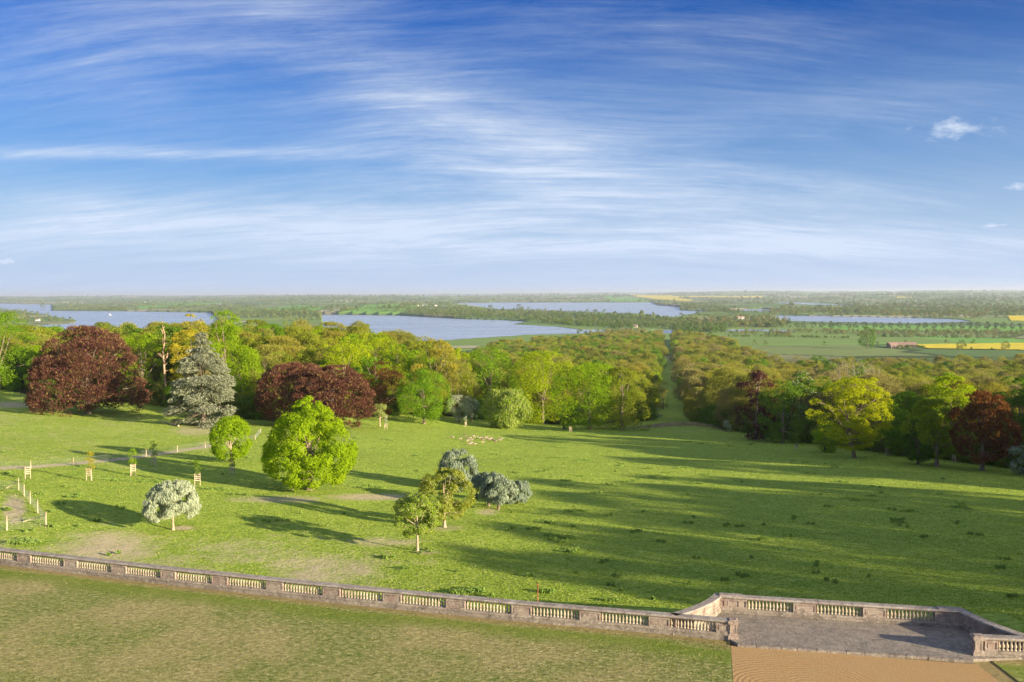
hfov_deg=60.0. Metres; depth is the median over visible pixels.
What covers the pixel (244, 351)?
broadleaf tree
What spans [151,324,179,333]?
woodland tree
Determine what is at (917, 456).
broadleaf tree
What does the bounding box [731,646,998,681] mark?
gravel
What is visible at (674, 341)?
woodland tree
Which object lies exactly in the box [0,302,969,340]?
water
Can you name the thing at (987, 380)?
woodland tree
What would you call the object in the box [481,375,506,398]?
woodland tree
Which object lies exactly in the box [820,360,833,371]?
woodland tree
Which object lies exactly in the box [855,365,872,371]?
woodland tree
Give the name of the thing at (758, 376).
broadleaf tree
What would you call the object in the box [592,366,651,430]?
broadleaf tree
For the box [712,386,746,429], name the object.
woodland tree
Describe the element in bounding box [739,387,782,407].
woodland tree
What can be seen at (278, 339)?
woodland tree
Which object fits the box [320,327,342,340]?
woodland tree
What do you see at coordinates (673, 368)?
woodland tree
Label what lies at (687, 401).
woodland tree
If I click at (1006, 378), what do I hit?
woodland tree
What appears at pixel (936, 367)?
woodland tree
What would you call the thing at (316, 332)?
woodland tree
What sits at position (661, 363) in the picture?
woodland tree
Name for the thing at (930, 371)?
woodland tree
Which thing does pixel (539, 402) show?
woodland tree
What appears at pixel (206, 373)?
woodland tree
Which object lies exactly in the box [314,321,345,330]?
woodland tree
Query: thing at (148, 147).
sky
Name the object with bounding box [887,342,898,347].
barn
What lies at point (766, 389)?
woodland tree
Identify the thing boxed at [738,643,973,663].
kerb
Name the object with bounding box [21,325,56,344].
woodland tree
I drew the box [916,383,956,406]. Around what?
woodland tree
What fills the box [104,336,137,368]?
woodland tree
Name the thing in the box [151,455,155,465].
tree guard
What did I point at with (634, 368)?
woodland tree
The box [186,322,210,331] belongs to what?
woodland tree
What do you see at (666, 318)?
field tree
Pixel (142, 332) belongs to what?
woodland tree
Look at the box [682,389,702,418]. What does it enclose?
woodland tree
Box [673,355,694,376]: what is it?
woodland tree
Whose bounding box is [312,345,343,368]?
woodland tree
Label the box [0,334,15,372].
woodland tree
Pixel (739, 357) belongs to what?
woodland tree
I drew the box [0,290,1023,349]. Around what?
distant trees
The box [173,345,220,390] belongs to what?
woodland tree
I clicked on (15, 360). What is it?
woodland tree
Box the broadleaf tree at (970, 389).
[923,374,977,453]
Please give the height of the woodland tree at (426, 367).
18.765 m
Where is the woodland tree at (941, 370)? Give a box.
[933,367,951,375]
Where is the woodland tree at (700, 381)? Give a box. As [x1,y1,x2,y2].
[677,369,708,417]
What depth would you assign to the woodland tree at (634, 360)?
633.86 m
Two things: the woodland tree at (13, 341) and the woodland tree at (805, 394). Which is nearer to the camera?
the woodland tree at (805, 394)
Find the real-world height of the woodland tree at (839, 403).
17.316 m
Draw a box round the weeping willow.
[478,387,533,428]
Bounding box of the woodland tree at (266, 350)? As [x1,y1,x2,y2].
[248,344,288,387]
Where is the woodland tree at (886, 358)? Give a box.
[869,356,894,365]
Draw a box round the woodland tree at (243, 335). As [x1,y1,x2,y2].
[229,332,262,374]
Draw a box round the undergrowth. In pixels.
[0,369,1023,467]
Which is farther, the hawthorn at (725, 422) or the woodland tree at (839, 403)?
the hawthorn at (725, 422)
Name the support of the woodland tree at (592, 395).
on the ground at (96, 541)
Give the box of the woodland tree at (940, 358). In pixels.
[934,355,945,361]
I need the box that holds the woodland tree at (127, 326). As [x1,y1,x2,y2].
[116,324,134,333]
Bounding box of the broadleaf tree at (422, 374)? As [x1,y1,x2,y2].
[395,368,455,424]
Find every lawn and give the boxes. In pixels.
[0,565,732,681]
[993,660,1023,681]
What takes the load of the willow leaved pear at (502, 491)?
on the ground at (96, 541)
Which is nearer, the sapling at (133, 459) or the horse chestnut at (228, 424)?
the sapling at (133, 459)
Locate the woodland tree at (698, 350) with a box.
[693,347,708,358]
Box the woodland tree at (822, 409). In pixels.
[815,400,836,418]
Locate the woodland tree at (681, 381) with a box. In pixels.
[677,368,694,388]
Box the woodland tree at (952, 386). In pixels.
[941,378,975,405]
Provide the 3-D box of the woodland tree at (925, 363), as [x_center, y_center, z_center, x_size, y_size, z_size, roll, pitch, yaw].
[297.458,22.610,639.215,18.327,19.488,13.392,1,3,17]
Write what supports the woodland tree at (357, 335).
on the ground at (96, 541)
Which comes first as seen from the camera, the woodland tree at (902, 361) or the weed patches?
the weed patches
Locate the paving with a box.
[673,613,1019,661]
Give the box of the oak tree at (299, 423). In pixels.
[260,395,359,491]
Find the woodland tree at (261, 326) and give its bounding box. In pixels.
[253,325,271,345]
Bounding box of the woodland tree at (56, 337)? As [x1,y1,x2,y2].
[42,328,61,343]
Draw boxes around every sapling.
[85,451,95,476]
[127,449,136,475]
[149,440,157,455]
[193,459,201,484]
[227,453,235,465]
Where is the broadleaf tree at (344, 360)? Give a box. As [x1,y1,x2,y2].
[320,336,377,405]
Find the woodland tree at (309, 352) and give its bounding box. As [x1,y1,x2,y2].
[291,349,323,388]
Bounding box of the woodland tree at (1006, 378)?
[1000,376,1022,385]
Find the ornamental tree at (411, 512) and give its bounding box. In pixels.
[389,492,443,550]
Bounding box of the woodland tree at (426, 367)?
[412,360,455,393]
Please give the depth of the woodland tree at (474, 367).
326.93 m
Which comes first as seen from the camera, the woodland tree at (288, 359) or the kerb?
the kerb
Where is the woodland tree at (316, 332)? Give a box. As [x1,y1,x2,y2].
[307,325,322,336]
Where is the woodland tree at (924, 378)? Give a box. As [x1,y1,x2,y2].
[917,375,935,381]
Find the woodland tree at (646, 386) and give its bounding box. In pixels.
[632,382,654,415]
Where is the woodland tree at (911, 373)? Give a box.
[902,371,918,378]
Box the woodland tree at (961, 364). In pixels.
[954,362,968,372]
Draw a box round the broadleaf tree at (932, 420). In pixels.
[899,396,967,466]
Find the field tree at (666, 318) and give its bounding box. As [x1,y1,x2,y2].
[661,315,669,325]
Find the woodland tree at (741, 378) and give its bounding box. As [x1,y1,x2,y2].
[728,372,766,410]
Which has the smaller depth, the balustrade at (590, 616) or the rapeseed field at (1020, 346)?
the balustrade at (590, 616)
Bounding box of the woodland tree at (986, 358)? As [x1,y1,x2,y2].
[976,355,992,366]
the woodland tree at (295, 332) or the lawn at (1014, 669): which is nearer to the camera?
the lawn at (1014, 669)
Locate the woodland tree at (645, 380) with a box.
[625,372,659,415]
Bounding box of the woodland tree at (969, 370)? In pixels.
[960,369,977,376]
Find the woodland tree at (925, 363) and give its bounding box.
[914,359,933,367]
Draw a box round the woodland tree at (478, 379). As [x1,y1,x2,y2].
[453,365,487,397]
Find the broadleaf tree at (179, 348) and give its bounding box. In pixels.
[167,314,208,391]
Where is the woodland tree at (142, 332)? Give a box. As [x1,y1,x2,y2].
[127,331,152,362]
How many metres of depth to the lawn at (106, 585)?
56.03 m
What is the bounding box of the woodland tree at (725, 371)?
[702,365,757,412]
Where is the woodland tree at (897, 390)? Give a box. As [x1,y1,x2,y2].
[852,379,911,443]
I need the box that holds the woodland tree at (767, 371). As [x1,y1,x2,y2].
[751,365,782,381]
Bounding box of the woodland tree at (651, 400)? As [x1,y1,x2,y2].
[640,385,657,412]
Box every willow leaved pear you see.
[139,479,201,529]
[437,448,478,492]
[470,471,500,505]
[478,473,519,509]
[506,480,531,503]
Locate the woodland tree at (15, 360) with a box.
[1,348,29,384]
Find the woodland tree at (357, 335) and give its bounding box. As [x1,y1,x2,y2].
[344,333,375,350]
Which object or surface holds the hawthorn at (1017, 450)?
on the ground at (96, 541)
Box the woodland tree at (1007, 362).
[1001,359,1013,369]
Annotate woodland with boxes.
[1,316,1023,427]
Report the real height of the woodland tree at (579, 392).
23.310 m
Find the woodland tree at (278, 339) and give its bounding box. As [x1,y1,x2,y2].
[255,334,306,392]
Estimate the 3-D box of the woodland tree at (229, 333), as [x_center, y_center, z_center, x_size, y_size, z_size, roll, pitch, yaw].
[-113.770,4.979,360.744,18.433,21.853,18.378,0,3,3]
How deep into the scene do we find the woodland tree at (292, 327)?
407.30 m
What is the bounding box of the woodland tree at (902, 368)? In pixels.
[895,366,916,371]
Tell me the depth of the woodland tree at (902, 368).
575.63 m
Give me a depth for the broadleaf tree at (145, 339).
296.38 m
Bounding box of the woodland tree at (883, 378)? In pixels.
[836,372,911,422]
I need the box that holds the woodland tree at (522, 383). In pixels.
[511,367,535,400]
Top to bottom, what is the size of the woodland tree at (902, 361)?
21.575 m
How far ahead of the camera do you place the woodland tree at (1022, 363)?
626.75 m
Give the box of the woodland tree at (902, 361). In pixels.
[883,358,912,367]
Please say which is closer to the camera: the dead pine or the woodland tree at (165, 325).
the dead pine
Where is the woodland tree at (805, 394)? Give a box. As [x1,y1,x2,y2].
[789,385,832,422]
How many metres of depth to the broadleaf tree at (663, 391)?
455.80 m
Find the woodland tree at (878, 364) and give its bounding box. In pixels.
[865,360,885,367]
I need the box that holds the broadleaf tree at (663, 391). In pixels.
[655,380,669,408]
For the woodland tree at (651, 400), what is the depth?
390.18 m
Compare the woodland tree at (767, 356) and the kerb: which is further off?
the woodland tree at (767, 356)
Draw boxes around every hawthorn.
[443,395,473,422]
[461,398,480,420]
[723,419,731,431]
[1008,445,1023,474]
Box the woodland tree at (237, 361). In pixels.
[226,355,250,384]
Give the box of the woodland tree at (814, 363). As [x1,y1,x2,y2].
[808,360,826,371]
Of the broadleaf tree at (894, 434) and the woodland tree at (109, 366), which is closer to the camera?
the broadleaf tree at (894, 434)
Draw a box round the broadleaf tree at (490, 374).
[460,344,520,406]
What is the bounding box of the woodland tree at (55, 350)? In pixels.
[42,341,77,381]
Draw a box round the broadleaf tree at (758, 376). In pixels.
[733,369,780,439]
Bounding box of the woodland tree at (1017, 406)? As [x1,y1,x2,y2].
[1009,387,1022,417]
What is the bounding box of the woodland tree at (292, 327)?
[276,321,306,336]
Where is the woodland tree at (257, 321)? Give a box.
[240,319,267,332]
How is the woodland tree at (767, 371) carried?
on the ground at (96, 541)
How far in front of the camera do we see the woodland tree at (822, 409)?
242.31 m
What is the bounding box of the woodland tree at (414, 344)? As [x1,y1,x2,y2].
[401,340,433,362]
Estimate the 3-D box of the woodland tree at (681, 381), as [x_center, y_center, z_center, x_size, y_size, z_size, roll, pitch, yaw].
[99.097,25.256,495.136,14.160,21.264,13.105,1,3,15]
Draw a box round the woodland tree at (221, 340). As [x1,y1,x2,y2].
[184,334,230,378]
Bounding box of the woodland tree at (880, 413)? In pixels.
[865,393,914,425]
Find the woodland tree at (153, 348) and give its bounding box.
[136,333,173,381]
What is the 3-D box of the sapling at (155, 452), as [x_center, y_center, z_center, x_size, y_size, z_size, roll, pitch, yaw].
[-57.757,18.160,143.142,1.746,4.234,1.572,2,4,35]
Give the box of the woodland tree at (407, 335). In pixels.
[384,329,418,344]
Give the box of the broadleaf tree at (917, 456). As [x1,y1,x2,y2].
[900,419,934,464]
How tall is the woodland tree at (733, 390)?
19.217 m
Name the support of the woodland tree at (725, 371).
on the ground at (96, 541)
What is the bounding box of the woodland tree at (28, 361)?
[22,356,40,391]
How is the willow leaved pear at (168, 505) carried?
on the ground at (96, 541)
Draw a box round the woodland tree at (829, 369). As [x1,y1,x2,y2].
[821,366,838,372]
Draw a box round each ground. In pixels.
[0,289,1023,632]
[898,658,1018,681]
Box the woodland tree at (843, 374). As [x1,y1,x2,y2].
[832,370,850,378]
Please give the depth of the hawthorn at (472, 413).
297.14 m
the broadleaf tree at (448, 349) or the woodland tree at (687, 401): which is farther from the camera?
the woodland tree at (687, 401)
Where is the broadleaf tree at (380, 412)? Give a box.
[373,403,387,425]
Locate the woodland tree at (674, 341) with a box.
[668,339,681,353]
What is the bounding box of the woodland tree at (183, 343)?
[159,341,199,390]
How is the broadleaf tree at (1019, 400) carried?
on the ground at (96, 541)
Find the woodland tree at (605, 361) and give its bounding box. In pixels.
[600,358,616,362]
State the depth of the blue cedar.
236.66 m
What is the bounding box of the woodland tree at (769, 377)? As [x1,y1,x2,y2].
[748,371,773,383]
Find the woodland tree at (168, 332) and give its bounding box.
[142,325,183,380]
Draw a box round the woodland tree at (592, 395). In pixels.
[577,377,608,406]
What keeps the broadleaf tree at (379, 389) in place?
on the ground at (96, 541)
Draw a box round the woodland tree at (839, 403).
[824,384,860,417]
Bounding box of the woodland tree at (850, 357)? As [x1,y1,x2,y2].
[839,356,855,365]
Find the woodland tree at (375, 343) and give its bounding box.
[365,334,381,349]
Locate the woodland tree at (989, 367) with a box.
[978,365,999,374]
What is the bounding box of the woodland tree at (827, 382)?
[815,378,832,392]
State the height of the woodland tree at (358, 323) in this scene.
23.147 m
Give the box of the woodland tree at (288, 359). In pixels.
[279,351,312,396]
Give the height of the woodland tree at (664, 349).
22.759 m
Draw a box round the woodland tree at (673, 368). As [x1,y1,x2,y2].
[669,357,694,382]
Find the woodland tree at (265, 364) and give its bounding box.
[238,356,285,398]
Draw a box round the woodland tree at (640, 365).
[634,362,649,370]
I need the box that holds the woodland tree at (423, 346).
[402,344,438,364]
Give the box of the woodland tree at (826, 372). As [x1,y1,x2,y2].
[814,371,833,376]
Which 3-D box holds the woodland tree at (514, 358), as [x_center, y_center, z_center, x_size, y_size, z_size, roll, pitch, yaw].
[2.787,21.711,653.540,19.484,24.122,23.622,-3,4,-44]
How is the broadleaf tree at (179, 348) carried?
on the ground at (96, 541)
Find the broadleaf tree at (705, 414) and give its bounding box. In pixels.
[698,403,725,422]
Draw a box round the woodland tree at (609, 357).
[603,354,617,363]
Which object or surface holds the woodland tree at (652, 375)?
on the ground at (96, 541)
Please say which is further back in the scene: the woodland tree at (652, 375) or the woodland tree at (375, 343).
the woodland tree at (652, 375)
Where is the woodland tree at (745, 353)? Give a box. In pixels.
[740,351,751,360]
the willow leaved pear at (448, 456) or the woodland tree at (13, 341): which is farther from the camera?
the woodland tree at (13, 341)
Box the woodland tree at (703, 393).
[699,380,723,412]
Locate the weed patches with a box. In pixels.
[2,430,1018,601]
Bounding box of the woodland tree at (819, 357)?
[810,355,827,361]
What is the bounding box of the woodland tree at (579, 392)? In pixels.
[563,368,596,423]
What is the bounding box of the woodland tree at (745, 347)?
[740,343,750,350]
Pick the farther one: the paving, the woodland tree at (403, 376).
the woodland tree at (403, 376)
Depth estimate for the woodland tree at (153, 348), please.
317.22 m
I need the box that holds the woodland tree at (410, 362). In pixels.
[404,349,437,393]
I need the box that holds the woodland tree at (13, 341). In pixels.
[0,330,25,361]
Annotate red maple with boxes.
[944,390,1023,470]
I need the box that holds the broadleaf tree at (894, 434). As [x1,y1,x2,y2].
[880,391,927,455]
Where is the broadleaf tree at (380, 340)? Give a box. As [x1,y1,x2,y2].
[350,332,407,391]
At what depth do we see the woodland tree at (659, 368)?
672.25 m
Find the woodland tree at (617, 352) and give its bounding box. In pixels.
[610,350,627,357]
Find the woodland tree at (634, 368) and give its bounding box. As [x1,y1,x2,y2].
[626,364,642,372]
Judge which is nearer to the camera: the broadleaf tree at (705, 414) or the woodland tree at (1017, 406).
the woodland tree at (1017, 406)
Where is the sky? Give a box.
[0,0,1023,296]
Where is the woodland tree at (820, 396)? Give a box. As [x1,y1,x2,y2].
[801,388,847,423]
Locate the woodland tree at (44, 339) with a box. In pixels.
[11,333,56,380]
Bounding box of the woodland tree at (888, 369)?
[877,367,900,372]
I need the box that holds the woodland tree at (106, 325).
[93,322,116,330]
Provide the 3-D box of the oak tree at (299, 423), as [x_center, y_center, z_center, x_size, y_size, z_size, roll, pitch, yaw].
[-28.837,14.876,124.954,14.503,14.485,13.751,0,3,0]
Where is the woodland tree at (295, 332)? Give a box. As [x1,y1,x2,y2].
[284,329,321,350]
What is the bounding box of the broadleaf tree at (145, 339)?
[117,332,167,393]
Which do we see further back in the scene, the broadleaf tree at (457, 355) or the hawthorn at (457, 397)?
the broadleaf tree at (457, 355)
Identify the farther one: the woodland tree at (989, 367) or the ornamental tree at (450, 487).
the woodland tree at (989, 367)
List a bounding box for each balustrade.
[0,547,738,640]
[672,592,1023,649]
[969,633,1023,659]
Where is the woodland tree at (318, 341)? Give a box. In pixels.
[284,332,328,352]
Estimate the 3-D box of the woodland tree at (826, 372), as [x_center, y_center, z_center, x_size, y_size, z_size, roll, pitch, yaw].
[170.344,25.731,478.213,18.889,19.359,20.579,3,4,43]
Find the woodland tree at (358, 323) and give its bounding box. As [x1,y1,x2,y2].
[342,320,369,338]
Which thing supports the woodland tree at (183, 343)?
on the ground at (96, 541)
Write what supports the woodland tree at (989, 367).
on the ground at (96, 541)
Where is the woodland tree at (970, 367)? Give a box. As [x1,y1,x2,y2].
[960,365,974,374]
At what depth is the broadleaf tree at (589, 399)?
278.09 m
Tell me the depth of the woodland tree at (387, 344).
411.46 m
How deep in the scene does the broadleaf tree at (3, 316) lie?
323.16 m
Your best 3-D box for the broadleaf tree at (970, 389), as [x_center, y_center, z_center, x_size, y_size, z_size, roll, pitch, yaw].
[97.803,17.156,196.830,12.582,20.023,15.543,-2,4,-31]
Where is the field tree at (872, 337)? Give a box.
[857,326,875,347]
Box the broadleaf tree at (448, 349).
[410,338,461,415]
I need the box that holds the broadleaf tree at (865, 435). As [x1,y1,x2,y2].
[804,377,894,457]
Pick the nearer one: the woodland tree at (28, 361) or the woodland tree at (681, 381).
the woodland tree at (28, 361)
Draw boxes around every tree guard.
[24,467,30,478]
[86,467,91,480]
[130,463,135,475]
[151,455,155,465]
[194,473,200,485]
[229,464,234,474]
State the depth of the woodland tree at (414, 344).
410.38 m
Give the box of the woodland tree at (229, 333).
[208,327,249,357]
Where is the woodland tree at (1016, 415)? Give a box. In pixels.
[1004,407,1023,431]
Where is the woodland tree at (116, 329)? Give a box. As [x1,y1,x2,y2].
[109,328,124,334]
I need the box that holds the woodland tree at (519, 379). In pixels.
[497,367,548,403]
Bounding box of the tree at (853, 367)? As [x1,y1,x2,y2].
[829,358,887,383]
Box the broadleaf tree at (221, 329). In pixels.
[205,310,248,390]
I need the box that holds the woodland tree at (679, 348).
[669,346,684,361]
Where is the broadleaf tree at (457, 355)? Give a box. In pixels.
[444,347,473,400]
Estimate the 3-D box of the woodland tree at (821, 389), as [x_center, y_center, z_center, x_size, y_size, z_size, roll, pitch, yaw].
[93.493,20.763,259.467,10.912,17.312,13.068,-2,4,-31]
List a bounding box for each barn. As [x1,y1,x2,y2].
[886,342,916,347]
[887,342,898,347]
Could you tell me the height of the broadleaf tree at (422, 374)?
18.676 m
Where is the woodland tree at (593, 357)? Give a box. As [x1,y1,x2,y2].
[586,355,598,360]
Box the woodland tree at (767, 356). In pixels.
[757,350,777,364]
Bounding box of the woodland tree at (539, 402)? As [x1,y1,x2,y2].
[533,369,582,421]
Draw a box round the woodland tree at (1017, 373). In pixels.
[1005,371,1023,376]
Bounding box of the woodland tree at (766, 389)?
[744,384,798,427]
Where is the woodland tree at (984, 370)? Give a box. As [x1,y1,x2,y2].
[977,368,994,377]
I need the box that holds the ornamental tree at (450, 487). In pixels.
[417,466,475,527]
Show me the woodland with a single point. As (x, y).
(709, 342)
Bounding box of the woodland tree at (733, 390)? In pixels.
[719,375,775,409]
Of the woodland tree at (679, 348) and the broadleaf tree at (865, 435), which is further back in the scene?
the woodland tree at (679, 348)
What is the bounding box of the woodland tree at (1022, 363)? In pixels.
[1010,360,1023,370]
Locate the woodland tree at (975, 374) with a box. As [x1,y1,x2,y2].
[968,371,992,377]
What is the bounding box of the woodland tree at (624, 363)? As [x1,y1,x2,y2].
[617,362,630,375]
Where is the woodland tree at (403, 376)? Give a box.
[382,374,412,408]
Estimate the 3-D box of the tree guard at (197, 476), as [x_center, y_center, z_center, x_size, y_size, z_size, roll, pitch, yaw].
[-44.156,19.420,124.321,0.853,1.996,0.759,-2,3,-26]
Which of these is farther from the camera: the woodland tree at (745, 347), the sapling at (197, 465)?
the woodland tree at (745, 347)
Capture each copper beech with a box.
[23,324,152,416]
[253,361,343,421]
[290,364,377,427]
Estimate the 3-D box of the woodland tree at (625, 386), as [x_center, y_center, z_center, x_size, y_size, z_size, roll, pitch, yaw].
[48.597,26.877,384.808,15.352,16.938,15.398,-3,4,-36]
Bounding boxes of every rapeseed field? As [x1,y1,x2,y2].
[630,294,690,300]
[687,296,762,297]
[917,343,1023,349]
[1009,316,1023,320]
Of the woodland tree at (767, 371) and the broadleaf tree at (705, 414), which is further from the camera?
the woodland tree at (767, 371)
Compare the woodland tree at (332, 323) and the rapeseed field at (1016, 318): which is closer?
the woodland tree at (332, 323)
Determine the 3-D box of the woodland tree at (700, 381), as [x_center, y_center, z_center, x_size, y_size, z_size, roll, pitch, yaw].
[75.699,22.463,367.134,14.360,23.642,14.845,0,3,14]
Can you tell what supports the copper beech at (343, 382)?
on the ground at (96, 541)
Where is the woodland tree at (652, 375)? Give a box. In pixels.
[631,369,660,397]
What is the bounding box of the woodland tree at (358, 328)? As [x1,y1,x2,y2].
[338,325,371,345]
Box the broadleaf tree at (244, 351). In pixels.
[220,344,265,411]
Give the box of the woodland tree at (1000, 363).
[987,361,1009,370]
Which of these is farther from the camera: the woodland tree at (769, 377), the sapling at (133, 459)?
the woodland tree at (769, 377)
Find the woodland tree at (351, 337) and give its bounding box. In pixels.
[340,335,361,351]
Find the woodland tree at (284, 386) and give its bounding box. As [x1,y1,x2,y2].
[270,370,301,409]
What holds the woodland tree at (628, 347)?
on the ground at (96, 541)
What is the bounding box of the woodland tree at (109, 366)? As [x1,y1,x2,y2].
[81,349,127,387]
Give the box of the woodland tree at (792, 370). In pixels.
[775,364,795,375]
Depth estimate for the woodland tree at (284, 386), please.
280.80 m
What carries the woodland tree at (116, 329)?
on the ground at (96, 541)
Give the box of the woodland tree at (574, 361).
[573,359,591,366]
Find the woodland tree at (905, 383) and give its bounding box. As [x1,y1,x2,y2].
[884,376,934,393]
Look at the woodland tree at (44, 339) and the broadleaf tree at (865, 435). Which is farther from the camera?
the woodland tree at (44, 339)
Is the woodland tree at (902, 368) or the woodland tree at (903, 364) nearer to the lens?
the woodland tree at (902, 368)
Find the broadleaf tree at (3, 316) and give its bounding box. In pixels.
[0,310,40,390]
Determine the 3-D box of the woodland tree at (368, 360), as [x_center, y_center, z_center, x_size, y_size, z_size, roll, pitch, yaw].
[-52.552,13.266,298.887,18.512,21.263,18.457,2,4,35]
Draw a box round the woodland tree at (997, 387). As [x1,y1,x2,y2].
[964,380,1015,424]
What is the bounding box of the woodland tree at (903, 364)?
[895,362,909,367]
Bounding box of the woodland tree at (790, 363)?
[778,361,801,373]
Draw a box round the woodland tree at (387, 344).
[370,338,398,357]
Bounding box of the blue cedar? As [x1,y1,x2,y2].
[162,332,236,428]
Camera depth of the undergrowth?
271.66 m
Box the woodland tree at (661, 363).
[651,350,667,371]
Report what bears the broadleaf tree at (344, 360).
on the ground at (96, 541)
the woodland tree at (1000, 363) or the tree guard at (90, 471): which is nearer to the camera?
the tree guard at (90, 471)
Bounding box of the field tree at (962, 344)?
[956,339,967,348]
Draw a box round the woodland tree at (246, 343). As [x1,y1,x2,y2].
[243,332,277,367]
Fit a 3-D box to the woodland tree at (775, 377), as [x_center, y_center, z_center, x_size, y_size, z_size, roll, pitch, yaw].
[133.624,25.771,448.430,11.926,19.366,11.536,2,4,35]
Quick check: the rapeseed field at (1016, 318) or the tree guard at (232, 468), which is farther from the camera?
the rapeseed field at (1016, 318)
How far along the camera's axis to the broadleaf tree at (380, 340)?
308.97 m
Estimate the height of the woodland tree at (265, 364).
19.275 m
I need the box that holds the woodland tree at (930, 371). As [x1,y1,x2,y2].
[923,369,938,376]
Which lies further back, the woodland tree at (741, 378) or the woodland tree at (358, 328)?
the woodland tree at (358, 328)
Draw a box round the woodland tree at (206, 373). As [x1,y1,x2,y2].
[191,369,219,406]
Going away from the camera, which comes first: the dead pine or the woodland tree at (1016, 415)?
the woodland tree at (1016, 415)
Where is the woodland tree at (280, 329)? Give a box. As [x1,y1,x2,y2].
[260,323,285,335]
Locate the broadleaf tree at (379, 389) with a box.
[354,360,404,415]
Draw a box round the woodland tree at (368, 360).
[328,350,383,392]
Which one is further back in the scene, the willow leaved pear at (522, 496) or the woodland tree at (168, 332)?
the woodland tree at (168, 332)
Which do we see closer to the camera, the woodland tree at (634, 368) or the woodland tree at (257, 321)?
the woodland tree at (257, 321)
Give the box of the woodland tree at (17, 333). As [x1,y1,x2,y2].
[0,332,36,382]
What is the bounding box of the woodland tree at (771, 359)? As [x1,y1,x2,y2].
[762,354,781,363]
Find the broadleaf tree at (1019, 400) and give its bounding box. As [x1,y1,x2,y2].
[988,377,1023,460]
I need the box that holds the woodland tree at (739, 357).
[731,354,746,363]
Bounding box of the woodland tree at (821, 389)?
[816,383,848,414]
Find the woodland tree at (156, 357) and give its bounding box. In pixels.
[143,355,165,381]
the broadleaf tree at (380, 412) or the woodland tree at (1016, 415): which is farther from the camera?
the broadleaf tree at (380, 412)
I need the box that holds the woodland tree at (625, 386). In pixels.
[611,384,640,408]
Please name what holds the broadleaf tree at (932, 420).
on the ground at (96, 541)
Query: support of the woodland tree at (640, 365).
on the ground at (96, 541)
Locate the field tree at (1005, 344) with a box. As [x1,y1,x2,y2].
[1001,341,1010,349]
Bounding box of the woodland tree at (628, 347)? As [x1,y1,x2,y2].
[621,345,634,351]
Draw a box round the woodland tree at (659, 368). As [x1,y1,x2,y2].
[649,363,662,377]
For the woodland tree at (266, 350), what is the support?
on the ground at (96, 541)
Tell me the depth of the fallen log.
236.69 m
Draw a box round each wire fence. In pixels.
[0,478,46,530]
[2,428,260,468]
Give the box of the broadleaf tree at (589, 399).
[548,361,632,429]
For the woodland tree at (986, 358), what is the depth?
693.65 m
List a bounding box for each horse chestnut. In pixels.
[208,415,253,460]
[784,371,818,425]
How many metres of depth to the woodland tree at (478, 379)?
337.02 m
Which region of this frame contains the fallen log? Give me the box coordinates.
[158,420,179,426]
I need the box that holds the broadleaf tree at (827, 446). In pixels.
[811,420,838,452]
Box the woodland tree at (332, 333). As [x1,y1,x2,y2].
[321,330,348,351]
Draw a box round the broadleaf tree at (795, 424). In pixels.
[754,379,809,443]
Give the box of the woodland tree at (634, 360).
[627,357,643,364]
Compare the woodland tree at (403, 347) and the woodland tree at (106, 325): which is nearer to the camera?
the woodland tree at (403, 347)
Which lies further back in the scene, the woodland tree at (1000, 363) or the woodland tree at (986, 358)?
the woodland tree at (986, 358)
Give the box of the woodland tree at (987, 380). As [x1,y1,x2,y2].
[966,374,999,389]
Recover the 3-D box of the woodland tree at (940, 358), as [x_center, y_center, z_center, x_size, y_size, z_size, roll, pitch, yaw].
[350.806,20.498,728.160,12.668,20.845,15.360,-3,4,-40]
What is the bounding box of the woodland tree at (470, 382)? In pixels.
[418,359,480,414]
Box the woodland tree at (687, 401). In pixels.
[683,387,713,421]
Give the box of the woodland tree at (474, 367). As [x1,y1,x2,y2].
[445,358,483,399]
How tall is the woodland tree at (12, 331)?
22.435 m
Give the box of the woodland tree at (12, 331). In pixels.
[1,325,22,354]
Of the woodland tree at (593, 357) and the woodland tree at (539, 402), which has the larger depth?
the woodland tree at (593, 357)
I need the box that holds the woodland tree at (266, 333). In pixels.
[251,327,274,344]
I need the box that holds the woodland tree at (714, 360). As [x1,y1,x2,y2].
[711,358,723,362]
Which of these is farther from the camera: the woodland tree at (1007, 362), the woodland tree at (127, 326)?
the woodland tree at (1007, 362)
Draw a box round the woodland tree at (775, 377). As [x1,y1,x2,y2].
[770,374,782,382]
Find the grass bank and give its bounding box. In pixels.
[630,422,723,430]
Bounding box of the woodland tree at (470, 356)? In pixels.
[452,351,475,361]
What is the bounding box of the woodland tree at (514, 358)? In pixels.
[507,357,521,368]
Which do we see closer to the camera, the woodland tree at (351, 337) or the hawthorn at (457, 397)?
the hawthorn at (457, 397)
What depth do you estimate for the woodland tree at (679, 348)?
942.63 m
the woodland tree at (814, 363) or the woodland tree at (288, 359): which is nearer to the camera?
the woodland tree at (288, 359)
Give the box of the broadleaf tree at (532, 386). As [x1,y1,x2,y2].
[508,350,579,423]
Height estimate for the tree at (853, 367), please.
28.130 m
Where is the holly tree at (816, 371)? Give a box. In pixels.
[812,358,819,376]
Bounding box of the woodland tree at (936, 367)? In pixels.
[931,364,949,372]
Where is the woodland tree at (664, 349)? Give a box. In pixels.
[651,344,668,361]
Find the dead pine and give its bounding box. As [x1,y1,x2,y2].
[157,325,171,405]
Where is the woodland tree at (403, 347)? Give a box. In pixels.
[386,343,411,392]

